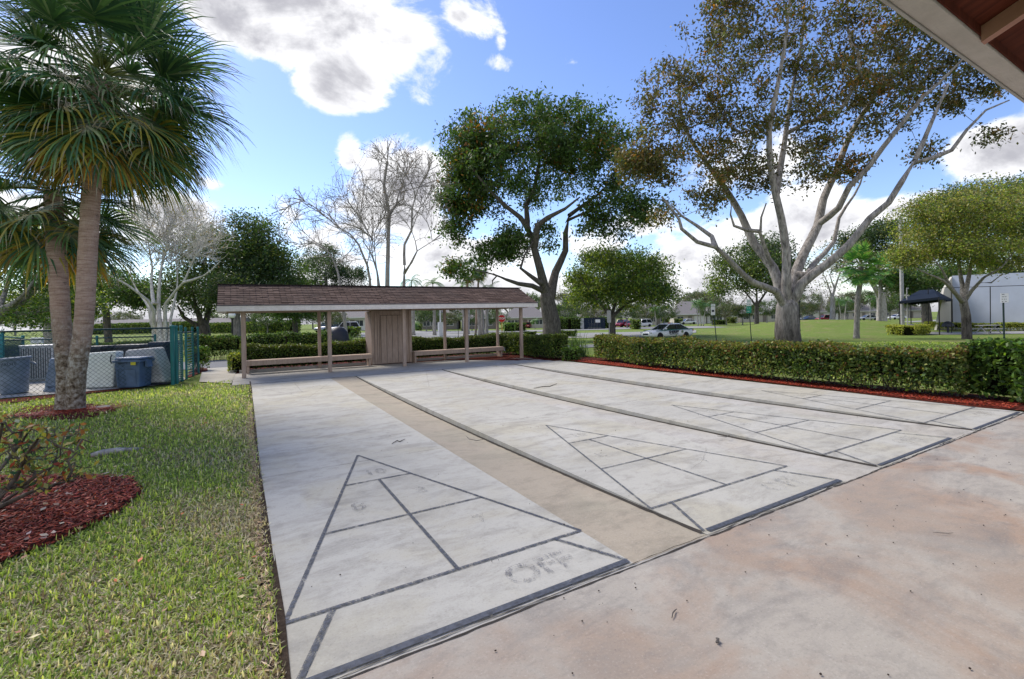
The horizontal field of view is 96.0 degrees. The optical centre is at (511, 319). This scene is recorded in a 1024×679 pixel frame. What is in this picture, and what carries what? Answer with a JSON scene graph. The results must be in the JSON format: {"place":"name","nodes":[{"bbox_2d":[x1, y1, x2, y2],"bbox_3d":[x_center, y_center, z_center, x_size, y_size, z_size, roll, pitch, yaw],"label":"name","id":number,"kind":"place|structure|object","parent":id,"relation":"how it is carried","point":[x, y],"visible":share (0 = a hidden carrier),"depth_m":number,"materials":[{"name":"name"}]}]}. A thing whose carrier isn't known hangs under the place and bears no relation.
{"place":"outdoors","nodes":[
{"label":"outdoors","id":0,"kind":"place"},
{"bbox_2d":[0,377,184,397],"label":"enclosure floor","id":1,"kind":"structure","parent":0,"point":[31,392],"depth_m":10.93,"materials":[{"name":"concrete"}]},
{"bbox_2d":[0,356,36,394],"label":"trash can","id":2,"kind":"object","parent":1,"relation":"on","point":[18,377],"visible":0.88,"depth_m":10.38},
{"bbox_2d":[18,344,53,381],"bbox_3d":[-13.427,1.221,13.200,0.800,1.025,0.800,-1,0,-26],"label":"air conditioner","id":3,"kind":"object","parent":1,"relation":"on","point":[37,359],"visible":0.28,"depth_m":12.89,"materials":[{"name":"metal"}]},
{"bbox_2d":[43,358,55,391],"bbox_3d":[-10.748,1.291,10.900,0.477,0.775,0.477,-1,0,2],"label":"trash can","id":4,"kind":"object","parent":1,"relation":"on","point":[48,376],"visible":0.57,"depth_m":10.73,"materials":[{"name":"grey plastic"}]},
{"bbox_2d":[86,351,123,387],"bbox_3d":[-10.014,1.206,11.300,0.726,0.876,0.394,-1,0,-7],"label":"cart","id":5,"kind":"object","parent":1,"relation":"on","point":[95,354],"visible":0.59,"depth_m":11.19,"materials":[{"name":"grey plastic"}]},
{"bbox_2d":[112,356,154,387],"bbox_3d":[-9.211,1.264,11.241,0.760,0.725,0.558,-1,0,-6],"label":"wheeled bin","id":6,"kind":"object","parent":1,"relation":"on","point":[136,371],"visible":0.97,"depth_m":11.03,"materials":[{"name":"blue plastic"}]},
{"bbox_2d":[125,347,170,384],"bbox_3d":[-9.270,1.172,11.806,1.088,0.922,0.657,-1,0,-11],"label":"covered cart","id":7,"kind":"object","parent":1,"relation":"on","point":[161,362],"visible":0.45,"depth_m":11.63,"materials":[{"name":"grey fabric"}]},
{"bbox_2d":[199,367,236,382],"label":"concrete path","id":8,"kind":"structure","parent":0,"point":[218,374],"depth_m":13.45,"materials":[{"name":"grey concrete"}]},
{"bbox_2d":[226,352,241,371],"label":"shrub","id":9,"kind":"object","parent":8,"relation":"on","point":[234,363],"visible":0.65,"depth_m":14.37,"materials":[{"name":"green plant"}]},
{"bbox_2d":[336,311,366,329],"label":"house","id":10,"kind":"structure","parent":0,"point":[357,316],"depth_m":91.95,"materials":[{"name":"grey glass"}]},
{"bbox_2d":[179,344,593,369],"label":"asphalt path","id":11,"kind":"structure","parent":0,"point":[217,363],"depth_m":17.63,"materials":[{"name":"grey asphalt"}]},
{"bbox_2d":[0,330,24,357],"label":"chain link fence","id":12,"kind":"object","parent":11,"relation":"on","point":[5,345],"visible":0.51,"depth_m":13.30,"materials":[{"name":"teal metal"}]},
{"bbox_2d":[5,334,155,356],"bbox_3d":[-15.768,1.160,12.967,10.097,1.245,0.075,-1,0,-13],"label":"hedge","id":13,"kind":"object","parent":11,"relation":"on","point":[95,337],"visible":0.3,"depth_m":13.75,"materials":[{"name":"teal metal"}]},
{"bbox_2d":[0,312,1023,678],"bbox_3d":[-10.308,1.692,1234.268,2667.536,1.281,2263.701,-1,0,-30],"label":"ground","id":14,"kind":"structure","parent":0,"point":[838,330],"depth_m":6.28,"materials":[{"name":"green plant"}]},
{"bbox_2d":[0,223,121,336],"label":"leaning tree","id":15,"kind":"object","parent":14,"relation":"on","point":[8,310],"visible":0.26,"depth_m":20.79,"materials":[{"name":"green plant"}]},
{"bbox_2d":[0,274,123,343],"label":"shade tree","id":16,"kind":"object","parent":14,"relation":"on","point":[101,304],"visible":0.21,"depth_m":30.75,"materials":[{"name":"green plant"}]},
{"bbox_2d":[0,387,140,402],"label":"mulch bed","id":17,"kind":"object","parent":14,"relation":"on","point":[26,398],"visible":0.75,"depth_m":9.71,"materials":[{"name":"brown wood"}]},
{"bbox_2d":[0,325,174,397],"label":"chain link fence","id":18,"kind":"object","parent":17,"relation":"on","point":[172,352],"visible":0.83,"depth_m":10.79,"materials":[{"name":"teal metal"}]},
{"bbox_2d":[0,471,142,561],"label":"mulch bed","id":19,"kind":"object","parent":14,"relation":"on","point":[52,539],"visible":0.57,"depth_m":3.62,"materials":[{"name":"red wood"}]},
{"bbox_2d":[0,409,99,508],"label":"croton shrub","id":20,"kind":"object","parent":19,"relation":"on","point":[21,484],"visible":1,"depth_m":3.52,"materials":[{"name":"green plant"}]},
{"bbox_2d":[6,402,155,419],"bbox_3d":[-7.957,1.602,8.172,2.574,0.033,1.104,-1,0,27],"label":"mulch bed","id":21,"kind":"object","parent":14,"relation":"on","point":[78,414],"visible":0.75,"depth_m":7.89,"materials":[{"name":"red wood"}]},
{"bbox_2d":[0,74,178,409],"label":"fan palm","id":22,"kind":"object","parent":14,"relation":"on","point":[26,242],"visible":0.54,"depth_m":8.51,"materials":[{"name":"green plant"}]},
{"bbox_2d":[90,447,141,457],"bbox_3d":[-4.622,1.534,5.409,0.475,0.090,0.102,-1,0,-43],"label":"flat stone slab","id":23,"kind":"object","parent":14,"relation":"on","point":[108,451],"visible":0.73,"depth_m":5.36,"materials":[{"name":"grey stone"}]},
{"bbox_2d":[0,0,256,409],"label":"fan palm","id":24,"kind":"object","parent":14,"relation":"on","point":[147,148],"visible":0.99,"depth_m":7.96,"materials":[{"name":"green plant"}]},
{"bbox_2d":[96,264,172,341],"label":"shade tree","id":25,"kind":"object","parent":14,"relation":"on","point":[128,297],"visible":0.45,"depth_m":46.69,"materials":[{"name":"green plant"}]},
{"bbox_2d":[72,321,197,334],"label":"hedge","id":26,"kind":"object","parent":14,"relation":"on","point":[141,325],"visible":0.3,"depth_m":100.01,"materials":[{"name":"green plant"}]},
{"bbox_2d":[0,380,285,678],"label":"grass","id":27,"kind":"structure","parent":14,"relation":"on","point":[242,656],"depth_m":2.77,"materials":[{"name":"green plant"}]},
{"bbox_2d":[10,405,254,678],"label":"fallen leaves","id":28,"kind":"object","parent":27,"relation":"on","point":[202,653],"visible":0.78,"depth_m":2.86,"materials":[{"name":"brown plant"}]},
{"bbox_2d":[103,191,239,341],"bbox_3d":[-23.648,-3.383,32.263,8.567,11.447,10.181,-1,0,-30],"label":"bare tree","id":29,"kind":"object","parent":14,"relation":"on","point":[154,314],"visible":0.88,"depth_m":32.29,"materials":[{"name":"white plant"}]},
{"bbox_2d":[94,317,250,323],"bbox_3d":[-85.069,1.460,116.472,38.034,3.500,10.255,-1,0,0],"label":"road","id":30,"kind":"structure","parent":14,"relation":"on","point":[216,320],"depth_m":114.99,"materials":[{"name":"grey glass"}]},
{"bbox_2d":[174,325,199,383],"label":"fence gate","id":31,"kind":"structure","parent":14,"relation":"on","point":[178,369],"depth_m":12.68,"materials":[{"name":"teal plastic"}]},
{"bbox_2d":[187,346,210,369],"bbox_3d":[-10.245,1.266,15.077,0.570,0.852,0.610,-1,0,-12],"label":"shrub","id":32,"kind":"object","parent":14,"relation":"on","point":[203,354],"visible":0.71,"depth_m":15.02,"materials":[{"name":"green plant"}]},
{"bbox_2d":[131,205,324,339],"bbox_3d":[-24.178,-3.897,40.077,14.601,12.102,12.371,-1,0,-30],"label":"shade tree","id":33,"kind":"object","parent":14,"relation":"on","point":[257,252],"visible":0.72,"depth_m":38.57,"materials":[{"name":"green plant"}]},
{"bbox_2d":[186,256,287,335],"bbox_3d":[-21.531,-1.483,37.211,7.855,7.069,9.511,-1,0,-30],"label":"shade tree","id":34,"kind":"object","parent":14,"relation":"on","point":[232,277],"visible":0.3,"depth_m":35.23,"materials":[{"name":"green plant"}]},
{"bbox_2d":[209,320,301,333],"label":"hedge","id":35,"kind":"object","parent":14,"relation":"on","point":[225,327],"visible":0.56,"depth_m":74.88,"materials":[{"name":"green plant"}]},
{"bbox_2d":[183,329,332,359],"bbox_3d":[-11.272,1.093,21.279,1.598,1.246,6.418,-1,0,41],"label":"hedge","id":36,"kind":"object","parent":14,"relation":"on","point":[228,342],"visible":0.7,"depth_m":20.29,"materials":[{"name":"green plant"}]},
{"bbox_2d":[236,402,280,678],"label":"dead grass","id":37,"kind":"structure","parent":14,"relation":"on","point":[274,651],"depth_m":2.72,"materials":[{"name":"beige plant"}]},
{"bbox_2d":[250,313,283,332],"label":"background tree","id":38,"kind":"object","parent":14,"relation":"on","point":[262,320],"visible":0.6,"depth_m":69.10,"materials":[{"name":"green plant"}]},
{"bbox_2d":[249,381,290,678],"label":"soil strip","id":39,"kind":"object","parent":14,"relation":"on","point":[282,636],"visible":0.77,"depth_m":2.45,"materials":[{"name":"brown soil"}]},
{"bbox_2d":[260,272,338,332],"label":"shade tree","id":40,"kind":"object","parent":14,"relation":"on","point":[295,317],"visible":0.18,"depth_m":56.82,"materials":[{"name":"green plant"}]},
{"bbox_2d":[291,241,372,329],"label":"shade tree","id":41,"kind":"object","parent":14,"relation":"on","point":[345,273],"visible":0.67,"depth_m":59.22,"materials":[{"name":"green plant"}]},
{"bbox_2d":[331,327,349,343],"bbox_3d":[-9.757,1.020,26.000,1.160,1.280,0.928,-1,0,-30],"label":"equipment cover","id":42,"kind":"object","parent":14,"relation":"on","point":[340,333],"visible":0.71,"depth_m":25.70,"materials":[{"name":"grey fabric"}]},
{"bbox_2d":[267,134,451,331],"bbox_3d":[-9.188,-4.427,28.142,11.341,12.918,7.302,-1,0,7],"label":"bare tree","id":43,"kind":"object","parent":14,"relation":"on","point":[386,196],"visible":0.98,"depth_m":27.89,"materials":[{"name":"grey plant"}]},
{"bbox_2d":[232,358,549,386],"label":"shelter platform","id":44,"kind":"structure","parent":14,"relation":"on","point":[288,375],"depth_m":14.09,"materials":[{"name":"concrete"}]},
{"bbox_2d":[216,284,537,377],"bbox_3d":[-3.977,0.181,15.721,10.267,2.748,2.736,-1,0,-30],"label":"picnic shelter","id":45,"kind":"object","parent":44,"relation":"on","point":[388,329],"visible":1,"depth_m":15.09,"materials":[{"name":"beige paint"}]},
{"bbox_2d":[235,352,586,373],"bbox_3d":[-3.244,1.520,16.085,12.290,0.027,5.555,-1,0,-30],"label":"mulch bed","id":46,"kind":"object","parent":14,"relation":"on","point":[510,356],"visible":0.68,"depth_m":17.26,"materials":[{"name":"red soil"}]},
{"bbox_2d":[239,337,365,369],"bbox_3d":[-6.375,1.107,16.033,5.354,0.925,0.810,-1,0,-34],"label":"hedge","id":47,"kind":"object","parent":46,"relation":"on","point":[276,351],"visible":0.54,"depth_m":15.28,"materials":[{"name":"green plant"}]},
{"bbox_2d":[412,333,502,358],"bbox_3d":[-2.300,1.018,18.721,4.182,0.939,0.762,-1,0,-33],"label":"hedge","id":48,"kind":"object","parent":46,"relation":"on","point":[420,343],"visible":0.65,"depth_m":18.45,"materials":[{"name":"green plant"}]},
{"bbox_2d":[500,331,568,357],"bbox_3d":[0.781,0.938,18.327,0.936,0.957,4.103,-1,0,-30],"label":"hedge","id":49,"kind":"object","parent":46,"relation":"on","point":[546,345],"visible":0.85,"depth_m":17.36,"materials":[{"name":"green plant"}]},
{"bbox_2d":[559,330,597,357],"bbox_3d":[2.365,0.863,17.752,2.417,1.137,2.334,-1,0,27],"label":"lily clump","id":50,"kind":"object","parent":46,"relation":"on","point":[576,344],"visible":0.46,"depth_m":17.62,"materials":[{"name":"green plant"}]},
{"bbox_2d":[411,310,442,330],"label":"background tree","id":51,"kind":"object","parent":14,"relation":"on","point":[423,318],"visible":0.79,"depth_m":84.06,"materials":[{"name":"green plant"}]},
{"bbox_2d":[420,310,460,328],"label":"house","id":52,"kind":"structure","parent":14,"relation":"on","point":[457,325],"depth_m":108.00,"materials":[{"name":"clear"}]},
{"bbox_2d":[251,378,632,678],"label":"court","id":53,"kind":"object","parent":14,"relation":"on","point":[302,497],"visible":0.69,"depth_m":3.17,"materials":[{"name":"concrete"}]},
{"bbox_2d":[285,455,627,678],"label":"scoring lines","id":54,"kind":"object","parent":53,"relation":"on","point":[308,660],"visible":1,"depth_m":2.87,"materials":[{"name":"paint"}]},
{"bbox_2d":[305,559,629,678],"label":"base line","id":55,"kind":"object","parent":53,"relation":"on","point":[380,653],"visible":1,"depth_m":2.20,"materials":[{"name":"paint"}]},
{"bbox_2d":[243,363,1023,678],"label":"joint","id":56,"kind":"object","parent":53,"relation":"on","point":[455,636],"visible":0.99,"depth_m":2.58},
{"bbox_2d":[331,376,706,563],"bbox_3d":[-1.774,1.535,7.694,0.666,0.075,11.093,-1,0,-30],"label":"gutter","id":57,"kind":"object","parent":14,"relation":"on","point":[631,532],"visible":0.86,"depth_m":3.95,"materials":[{"name":"concrete"}]},
{"bbox_2d":[356,376,701,532],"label":"gutter dirt","id":58,"kind":"structure","parent":57,"relation":"on","point":[645,509],"depth_m":4.24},
{"bbox_2d":[505,307,542,327],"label":"house","id":59,"kind":"structure","parent":14,"relation":"on","point":[530,314],"depth_m":112.00,"materials":[{"name":"grey glass"}]},
{"bbox_2d":[425,81,686,333],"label":"shade tree","id":60,"kind":"object","parent":14,"relation":"on","point":[472,157],"visible":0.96,"depth_m":44.65,"materials":[{"name":"green plant"}]},
{"bbox_2d":[560,346,581,361],"bbox_3d":[2.034,1.166,15.880,0.633,0.537,0.524,-1,0,44],"label":"shrub","id":61,"kind":"object","parent":14,"relation":"on","point":[571,353],"visible":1,"depth_m":15.77,"materials":[{"name":"green plant"}]},
{"bbox_2d":[559,316,589,329],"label":"hedge","id":62,"kind":"object","parent":14,"relation":"on","point":[570,323],"visible":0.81,"depth_m":87.98,"materials":[{"name":"green plant"}]},
{"bbox_2d":[357,371,845,534],"bbox_3d":[-0.693,1.572,8.323,1.828,0.200,11.093,-1,0,-30],"label":"court","id":63,"kind":"object","parent":14,"relation":"on","point":[467,406],"visible":0.72,"depth_m":4.88,"materials":[{"name":"concrete"}]},
{"bbox_2d":[546,425,833,530],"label":"scoring lines","id":64,"kind":"object","parent":63,"relation":"on","point":[686,515],"visible":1,"depth_m":4.25,"materials":[{"name":"paint"}]},
{"bbox_2d":[705,479,841,530],"bbox_3d":[2.088,1.407,3.571,1.770,0.001,0.042,-1,0,-30],"label":"base line","id":65,"kind":"object","parent":63,"relation":"on","point":[726,522],"visible":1,"depth_m":3.48,"materials":[{"name":"paint"}]},
{"bbox_2d":[559,239,690,333],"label":"round tree","id":66,"kind":"object","parent":14,"relation":"on","point":[617,287],"visible":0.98,"depth_m":49.44,"materials":[{"name":"green plant"}]},
{"bbox_2d":[421,369,879,480],"bbox_3d":[0.392,1.491,8.956,0.680,0.075,11.093,-1,0,-30],"label":"gutter","id":67,"kind":"object","parent":14,"relation":"on","point":[842,470],"visible":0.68,"depth_m":5.46,"materials":[{"name":"concrete"}]},
{"bbox_2d":[651,305,680,321],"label":"background tree","id":68,"kind":"object","parent":14,"relation":"on","point":[664,313],"visible":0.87,"depth_m":98.99,"materials":[{"name":"green plant"}]},
{"bbox_2d":[640,322,693,337],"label":"sheriff car","id":69,"kind":"object","parent":14,"relation":"on","point":[668,329],"visible":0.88,"depth_m":43.33,"materials":[{"name":"white metal"}]},
{"bbox_2d":[443,366,953,467],"bbox_3d":[1.467,1.527,9.581,1.800,0.200,11.093,-1,0,-30],"label":"court","id":70,"kind":"object","parent":14,"relation":"on","point":[654,405],"visible":0.67,"depth_m":6.53,"materials":[{"name":"concrete"}]},
{"bbox_2d":[339,413,1021,678],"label":"joint filler","id":71,"kind":"object","parent":70,"relation":"on","point":[437,641],"visible":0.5,"depth_m":2.43,"materials":[{"name":"rubber"}]},
{"bbox_2d":[673,405,947,464],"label":"scoring lines","id":72,"kind":"object","parent":70,"relation":"on","point":[810,430],"visible":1,"depth_m":5.56,"materials":[{"name":"paint"}]},
{"bbox_2d":[710,303,744,324],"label":"background tree","id":73,"kind":"object","parent":14,"relation":"on","point":[729,309],"visible":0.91,"depth_m":98.99,"materials":[{"name":"green plant"}]},
{"bbox_2d":[497,364,973,438],"bbox_3d":[2.546,1.446,10.210,0.694,0.075,11.093,-1,0,-30],"label":"gutter","id":74,"kind":"object","parent":14,"relation":"on","point":[946,432],"visible":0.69,"depth_m":6.83,"materials":[{"name":"concrete"}]},
{"bbox_2d":[698,226,820,323],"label":"shade tree","id":75,"kind":"object","parent":14,"relation":"on","point":[749,265],"visible":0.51,"depth_m":76.77,"materials":[{"name":"green plant"}]},
{"bbox_2d":[751,299,776,322],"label":"background tree","id":76,"kind":"object","parent":14,"relation":"on","point":[772,311],"visible":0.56,"depth_m":108.92,"materials":[{"name":"green plant"}]},
{"bbox_2d":[517,361,1023,430],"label":"court","id":77,"kind":"object","parent":14,"relation":"on","point":[752,391],"visible":0.69,"depth_m":8.14,"materials":[{"name":"concrete"}]},
{"bbox_2d":[593,333,980,395],"bbox_3d":[5.181,0.876,11.742,1.287,1.004,9.686,-1,0,-27],"label":"hedge","id":78,"kind":"object","parent":14,"relation":"on","point":[894,363],"visible":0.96,"depth_m":9.29,"materials":[{"name":"green plant"}]},
{"bbox_2d":[571,357,1023,409],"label":"mulch bed","id":79,"kind":"object","parent":14,"relation":"on","point":[1019,406],"visible":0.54,"depth_m":8.58,"materials":[{"name":"red wood"}]},
{"bbox_2d":[606,0,1018,341],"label":"shade tree","id":80,"kind":"object","parent":14,"relation":"on","point":[788,288],"visible":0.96,"depth_m":25.49,"materials":[{"name":"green plant"}]},
{"bbox_2d":[807,239,856,319],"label":"bare tree","id":81,"kind":"object","parent":14,"relation":"on","point":[832,307],"visible":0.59,"depth_m":69.89,"materials":[{"name":"green plant"}]},
{"bbox_2d":[824,289,870,318],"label":"background tree","id":82,"kind":"object","parent":14,"relation":"on","point":[851,294],"visible":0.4,"depth_m":148.09,"materials":[{"name":"green plant"}]},
{"bbox_2d":[835,303,876,319],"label":"house","id":83,"kind":"structure","parent":14,"relation":"on","point":[865,310],"depth_m":150.00,"materials":[{"name":"grey glass"}]},
{"bbox_2d":[835,239,890,338],"bbox_3d":[28.624,-2.561,37.868,4.310,8.381,3.967,-1,0,-30],"label":"fan palm","id":84,"kind":"object","parent":14,"relation":"on","point":[859,277],"visible":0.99,"depth_m":37.81,"materials":[{"name":"green plant"}]},
{"bbox_2d":[825,215,931,320],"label":"banyan tree","id":85,"kind":"object","parent":14,"relation":"on","point":[870,232],"visible":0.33,"depth_m":76.94,"materials":[{"name":"green plant"}]},
{"bbox_2d":[866,252,898,320],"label":"fan palm","id":86,"kind":"object","parent":14,"relation":"on","point":[880,283],"visible":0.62,"depth_m":61.82,"materials":[{"name":"green plant"}]},
{"bbox_2d":[869,294,908,319],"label":"background tree","id":87,"kind":"object","parent":14,"relation":"on","point":[891,306],"visible":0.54,"depth_m":119.49,"materials":[{"name":"green plant"}]},
{"bbox_2d":[898,217,904,324],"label":"light pole","id":88,"kind":"object","parent":14,"relation":"on","point":[901,275],"visible":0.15,"depth_m":45.88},
{"bbox_2d":[884,323,931,334],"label":"hedge","id":89,"kind":"object","parent":14,"relation":"on","point":[903,329],"visible":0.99,"depth_m":41.49,"materials":[{"name":"green plant"}]},
{"bbox_2d":[871,261,989,322],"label":"shade tree","id":90,"kind":"object","parent":14,"relation":"on","point":[918,281],"visible":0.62,"depth_m":60.53,"materials":[{"name":"green plant"}]},
{"bbox_2d":[873,170,1023,338],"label":"spreading tree","id":91,"kind":"object","parent":14,"relation":"on","point":[1002,211],"visible":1,"depth_m":32.77,"materials":[{"name":"green plant"}]},
{"bbox_2d":[907,169,1023,273],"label":"shade tree","id":92,"kind":"object","parent":14,"relation":"on","point":[1005,271],"visible":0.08,"depth_m":76.94,"materials":[{"name":"green plant"}]},
{"bbox_2d":[924,321,1023,330],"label":"hedge","id":93,"kind":"object","parent":14,"relation":"on","point":[1013,325],"visible":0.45,"depth_m":45.45,"materials":[{"name":"green plant"}]},
{"bbox_2d":[934,273,1023,329],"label":"building","id":94,"kind":"structure","parent":14,"relation":"on","point":[979,302],"depth_m":47.58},
{"bbox_2d":[959,335,1023,402],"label":"hedge","id":95,"kind":"object","parent":14,"relation":"on","point":[1000,362],"visible":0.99,"depth_m":7.30,"materials":[{"name":"green plant"}]},
{"bbox_2d":[0,0,1023,330],"label":"sky","id":96,"kind":"structure","parent":0,"point":[332,77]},
{"bbox_2d":[361,330,695,337],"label":"road","id":97,"kind":"structure","parent":0,"point":[589,335],"depth_m":59.60,"materials":[{"name":"grey asphalt"}]},
{"bbox_2d":[580,317,604,328],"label":"service gate","id":98,"kind":"structure","parent":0,"point":[599,324],"depth_m":87.92,"materials":[{"name":"metal"}]},
{"bbox_2d":[349,414,1023,678],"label":"patio","id":99,"kind":"structure","parent":0,"point":[811,604],"depth_m":2.34,"materials":[{"name":"concrete"}]},
{"bbox_2d":[670,301,705,323],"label":"house","id":100,"kind":"structure","parent":0,"point":[686,311],"depth_m":124.52,"materials":[{"name":"grey glass"}]},
{"bbox_2d":[587,341,986,390],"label":"grass","id":101,"kind":"structure","parent":0,"point":[934,345],"depth_m":20.71,"materials":[{"name":"green plant"}]},
{"bbox_2d":[880,0,1023,102],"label":"building eave","id":102,"kind":"object","parent":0,"point":[985,38],"visible":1,"depth_m":1.67,"materials":[{"name":"white paint"}]},
{"bbox_2d":[930,331,1023,333],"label":"concrete path","id":103,"kind":"structure","parent":0,"point":[1012,332],"depth_m":42.21,"materials":[{"name":"grey concrete"}]},
{"bbox_2d":[899,289,952,334],"bbox_3d":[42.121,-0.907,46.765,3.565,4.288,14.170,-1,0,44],"label":"shade canopy","id":104,"kind":"object","parent":103,"relation":"on","point":[924,296],"visible":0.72,"depth_m":44.00,"materials":[{"name":"blue fabric"}]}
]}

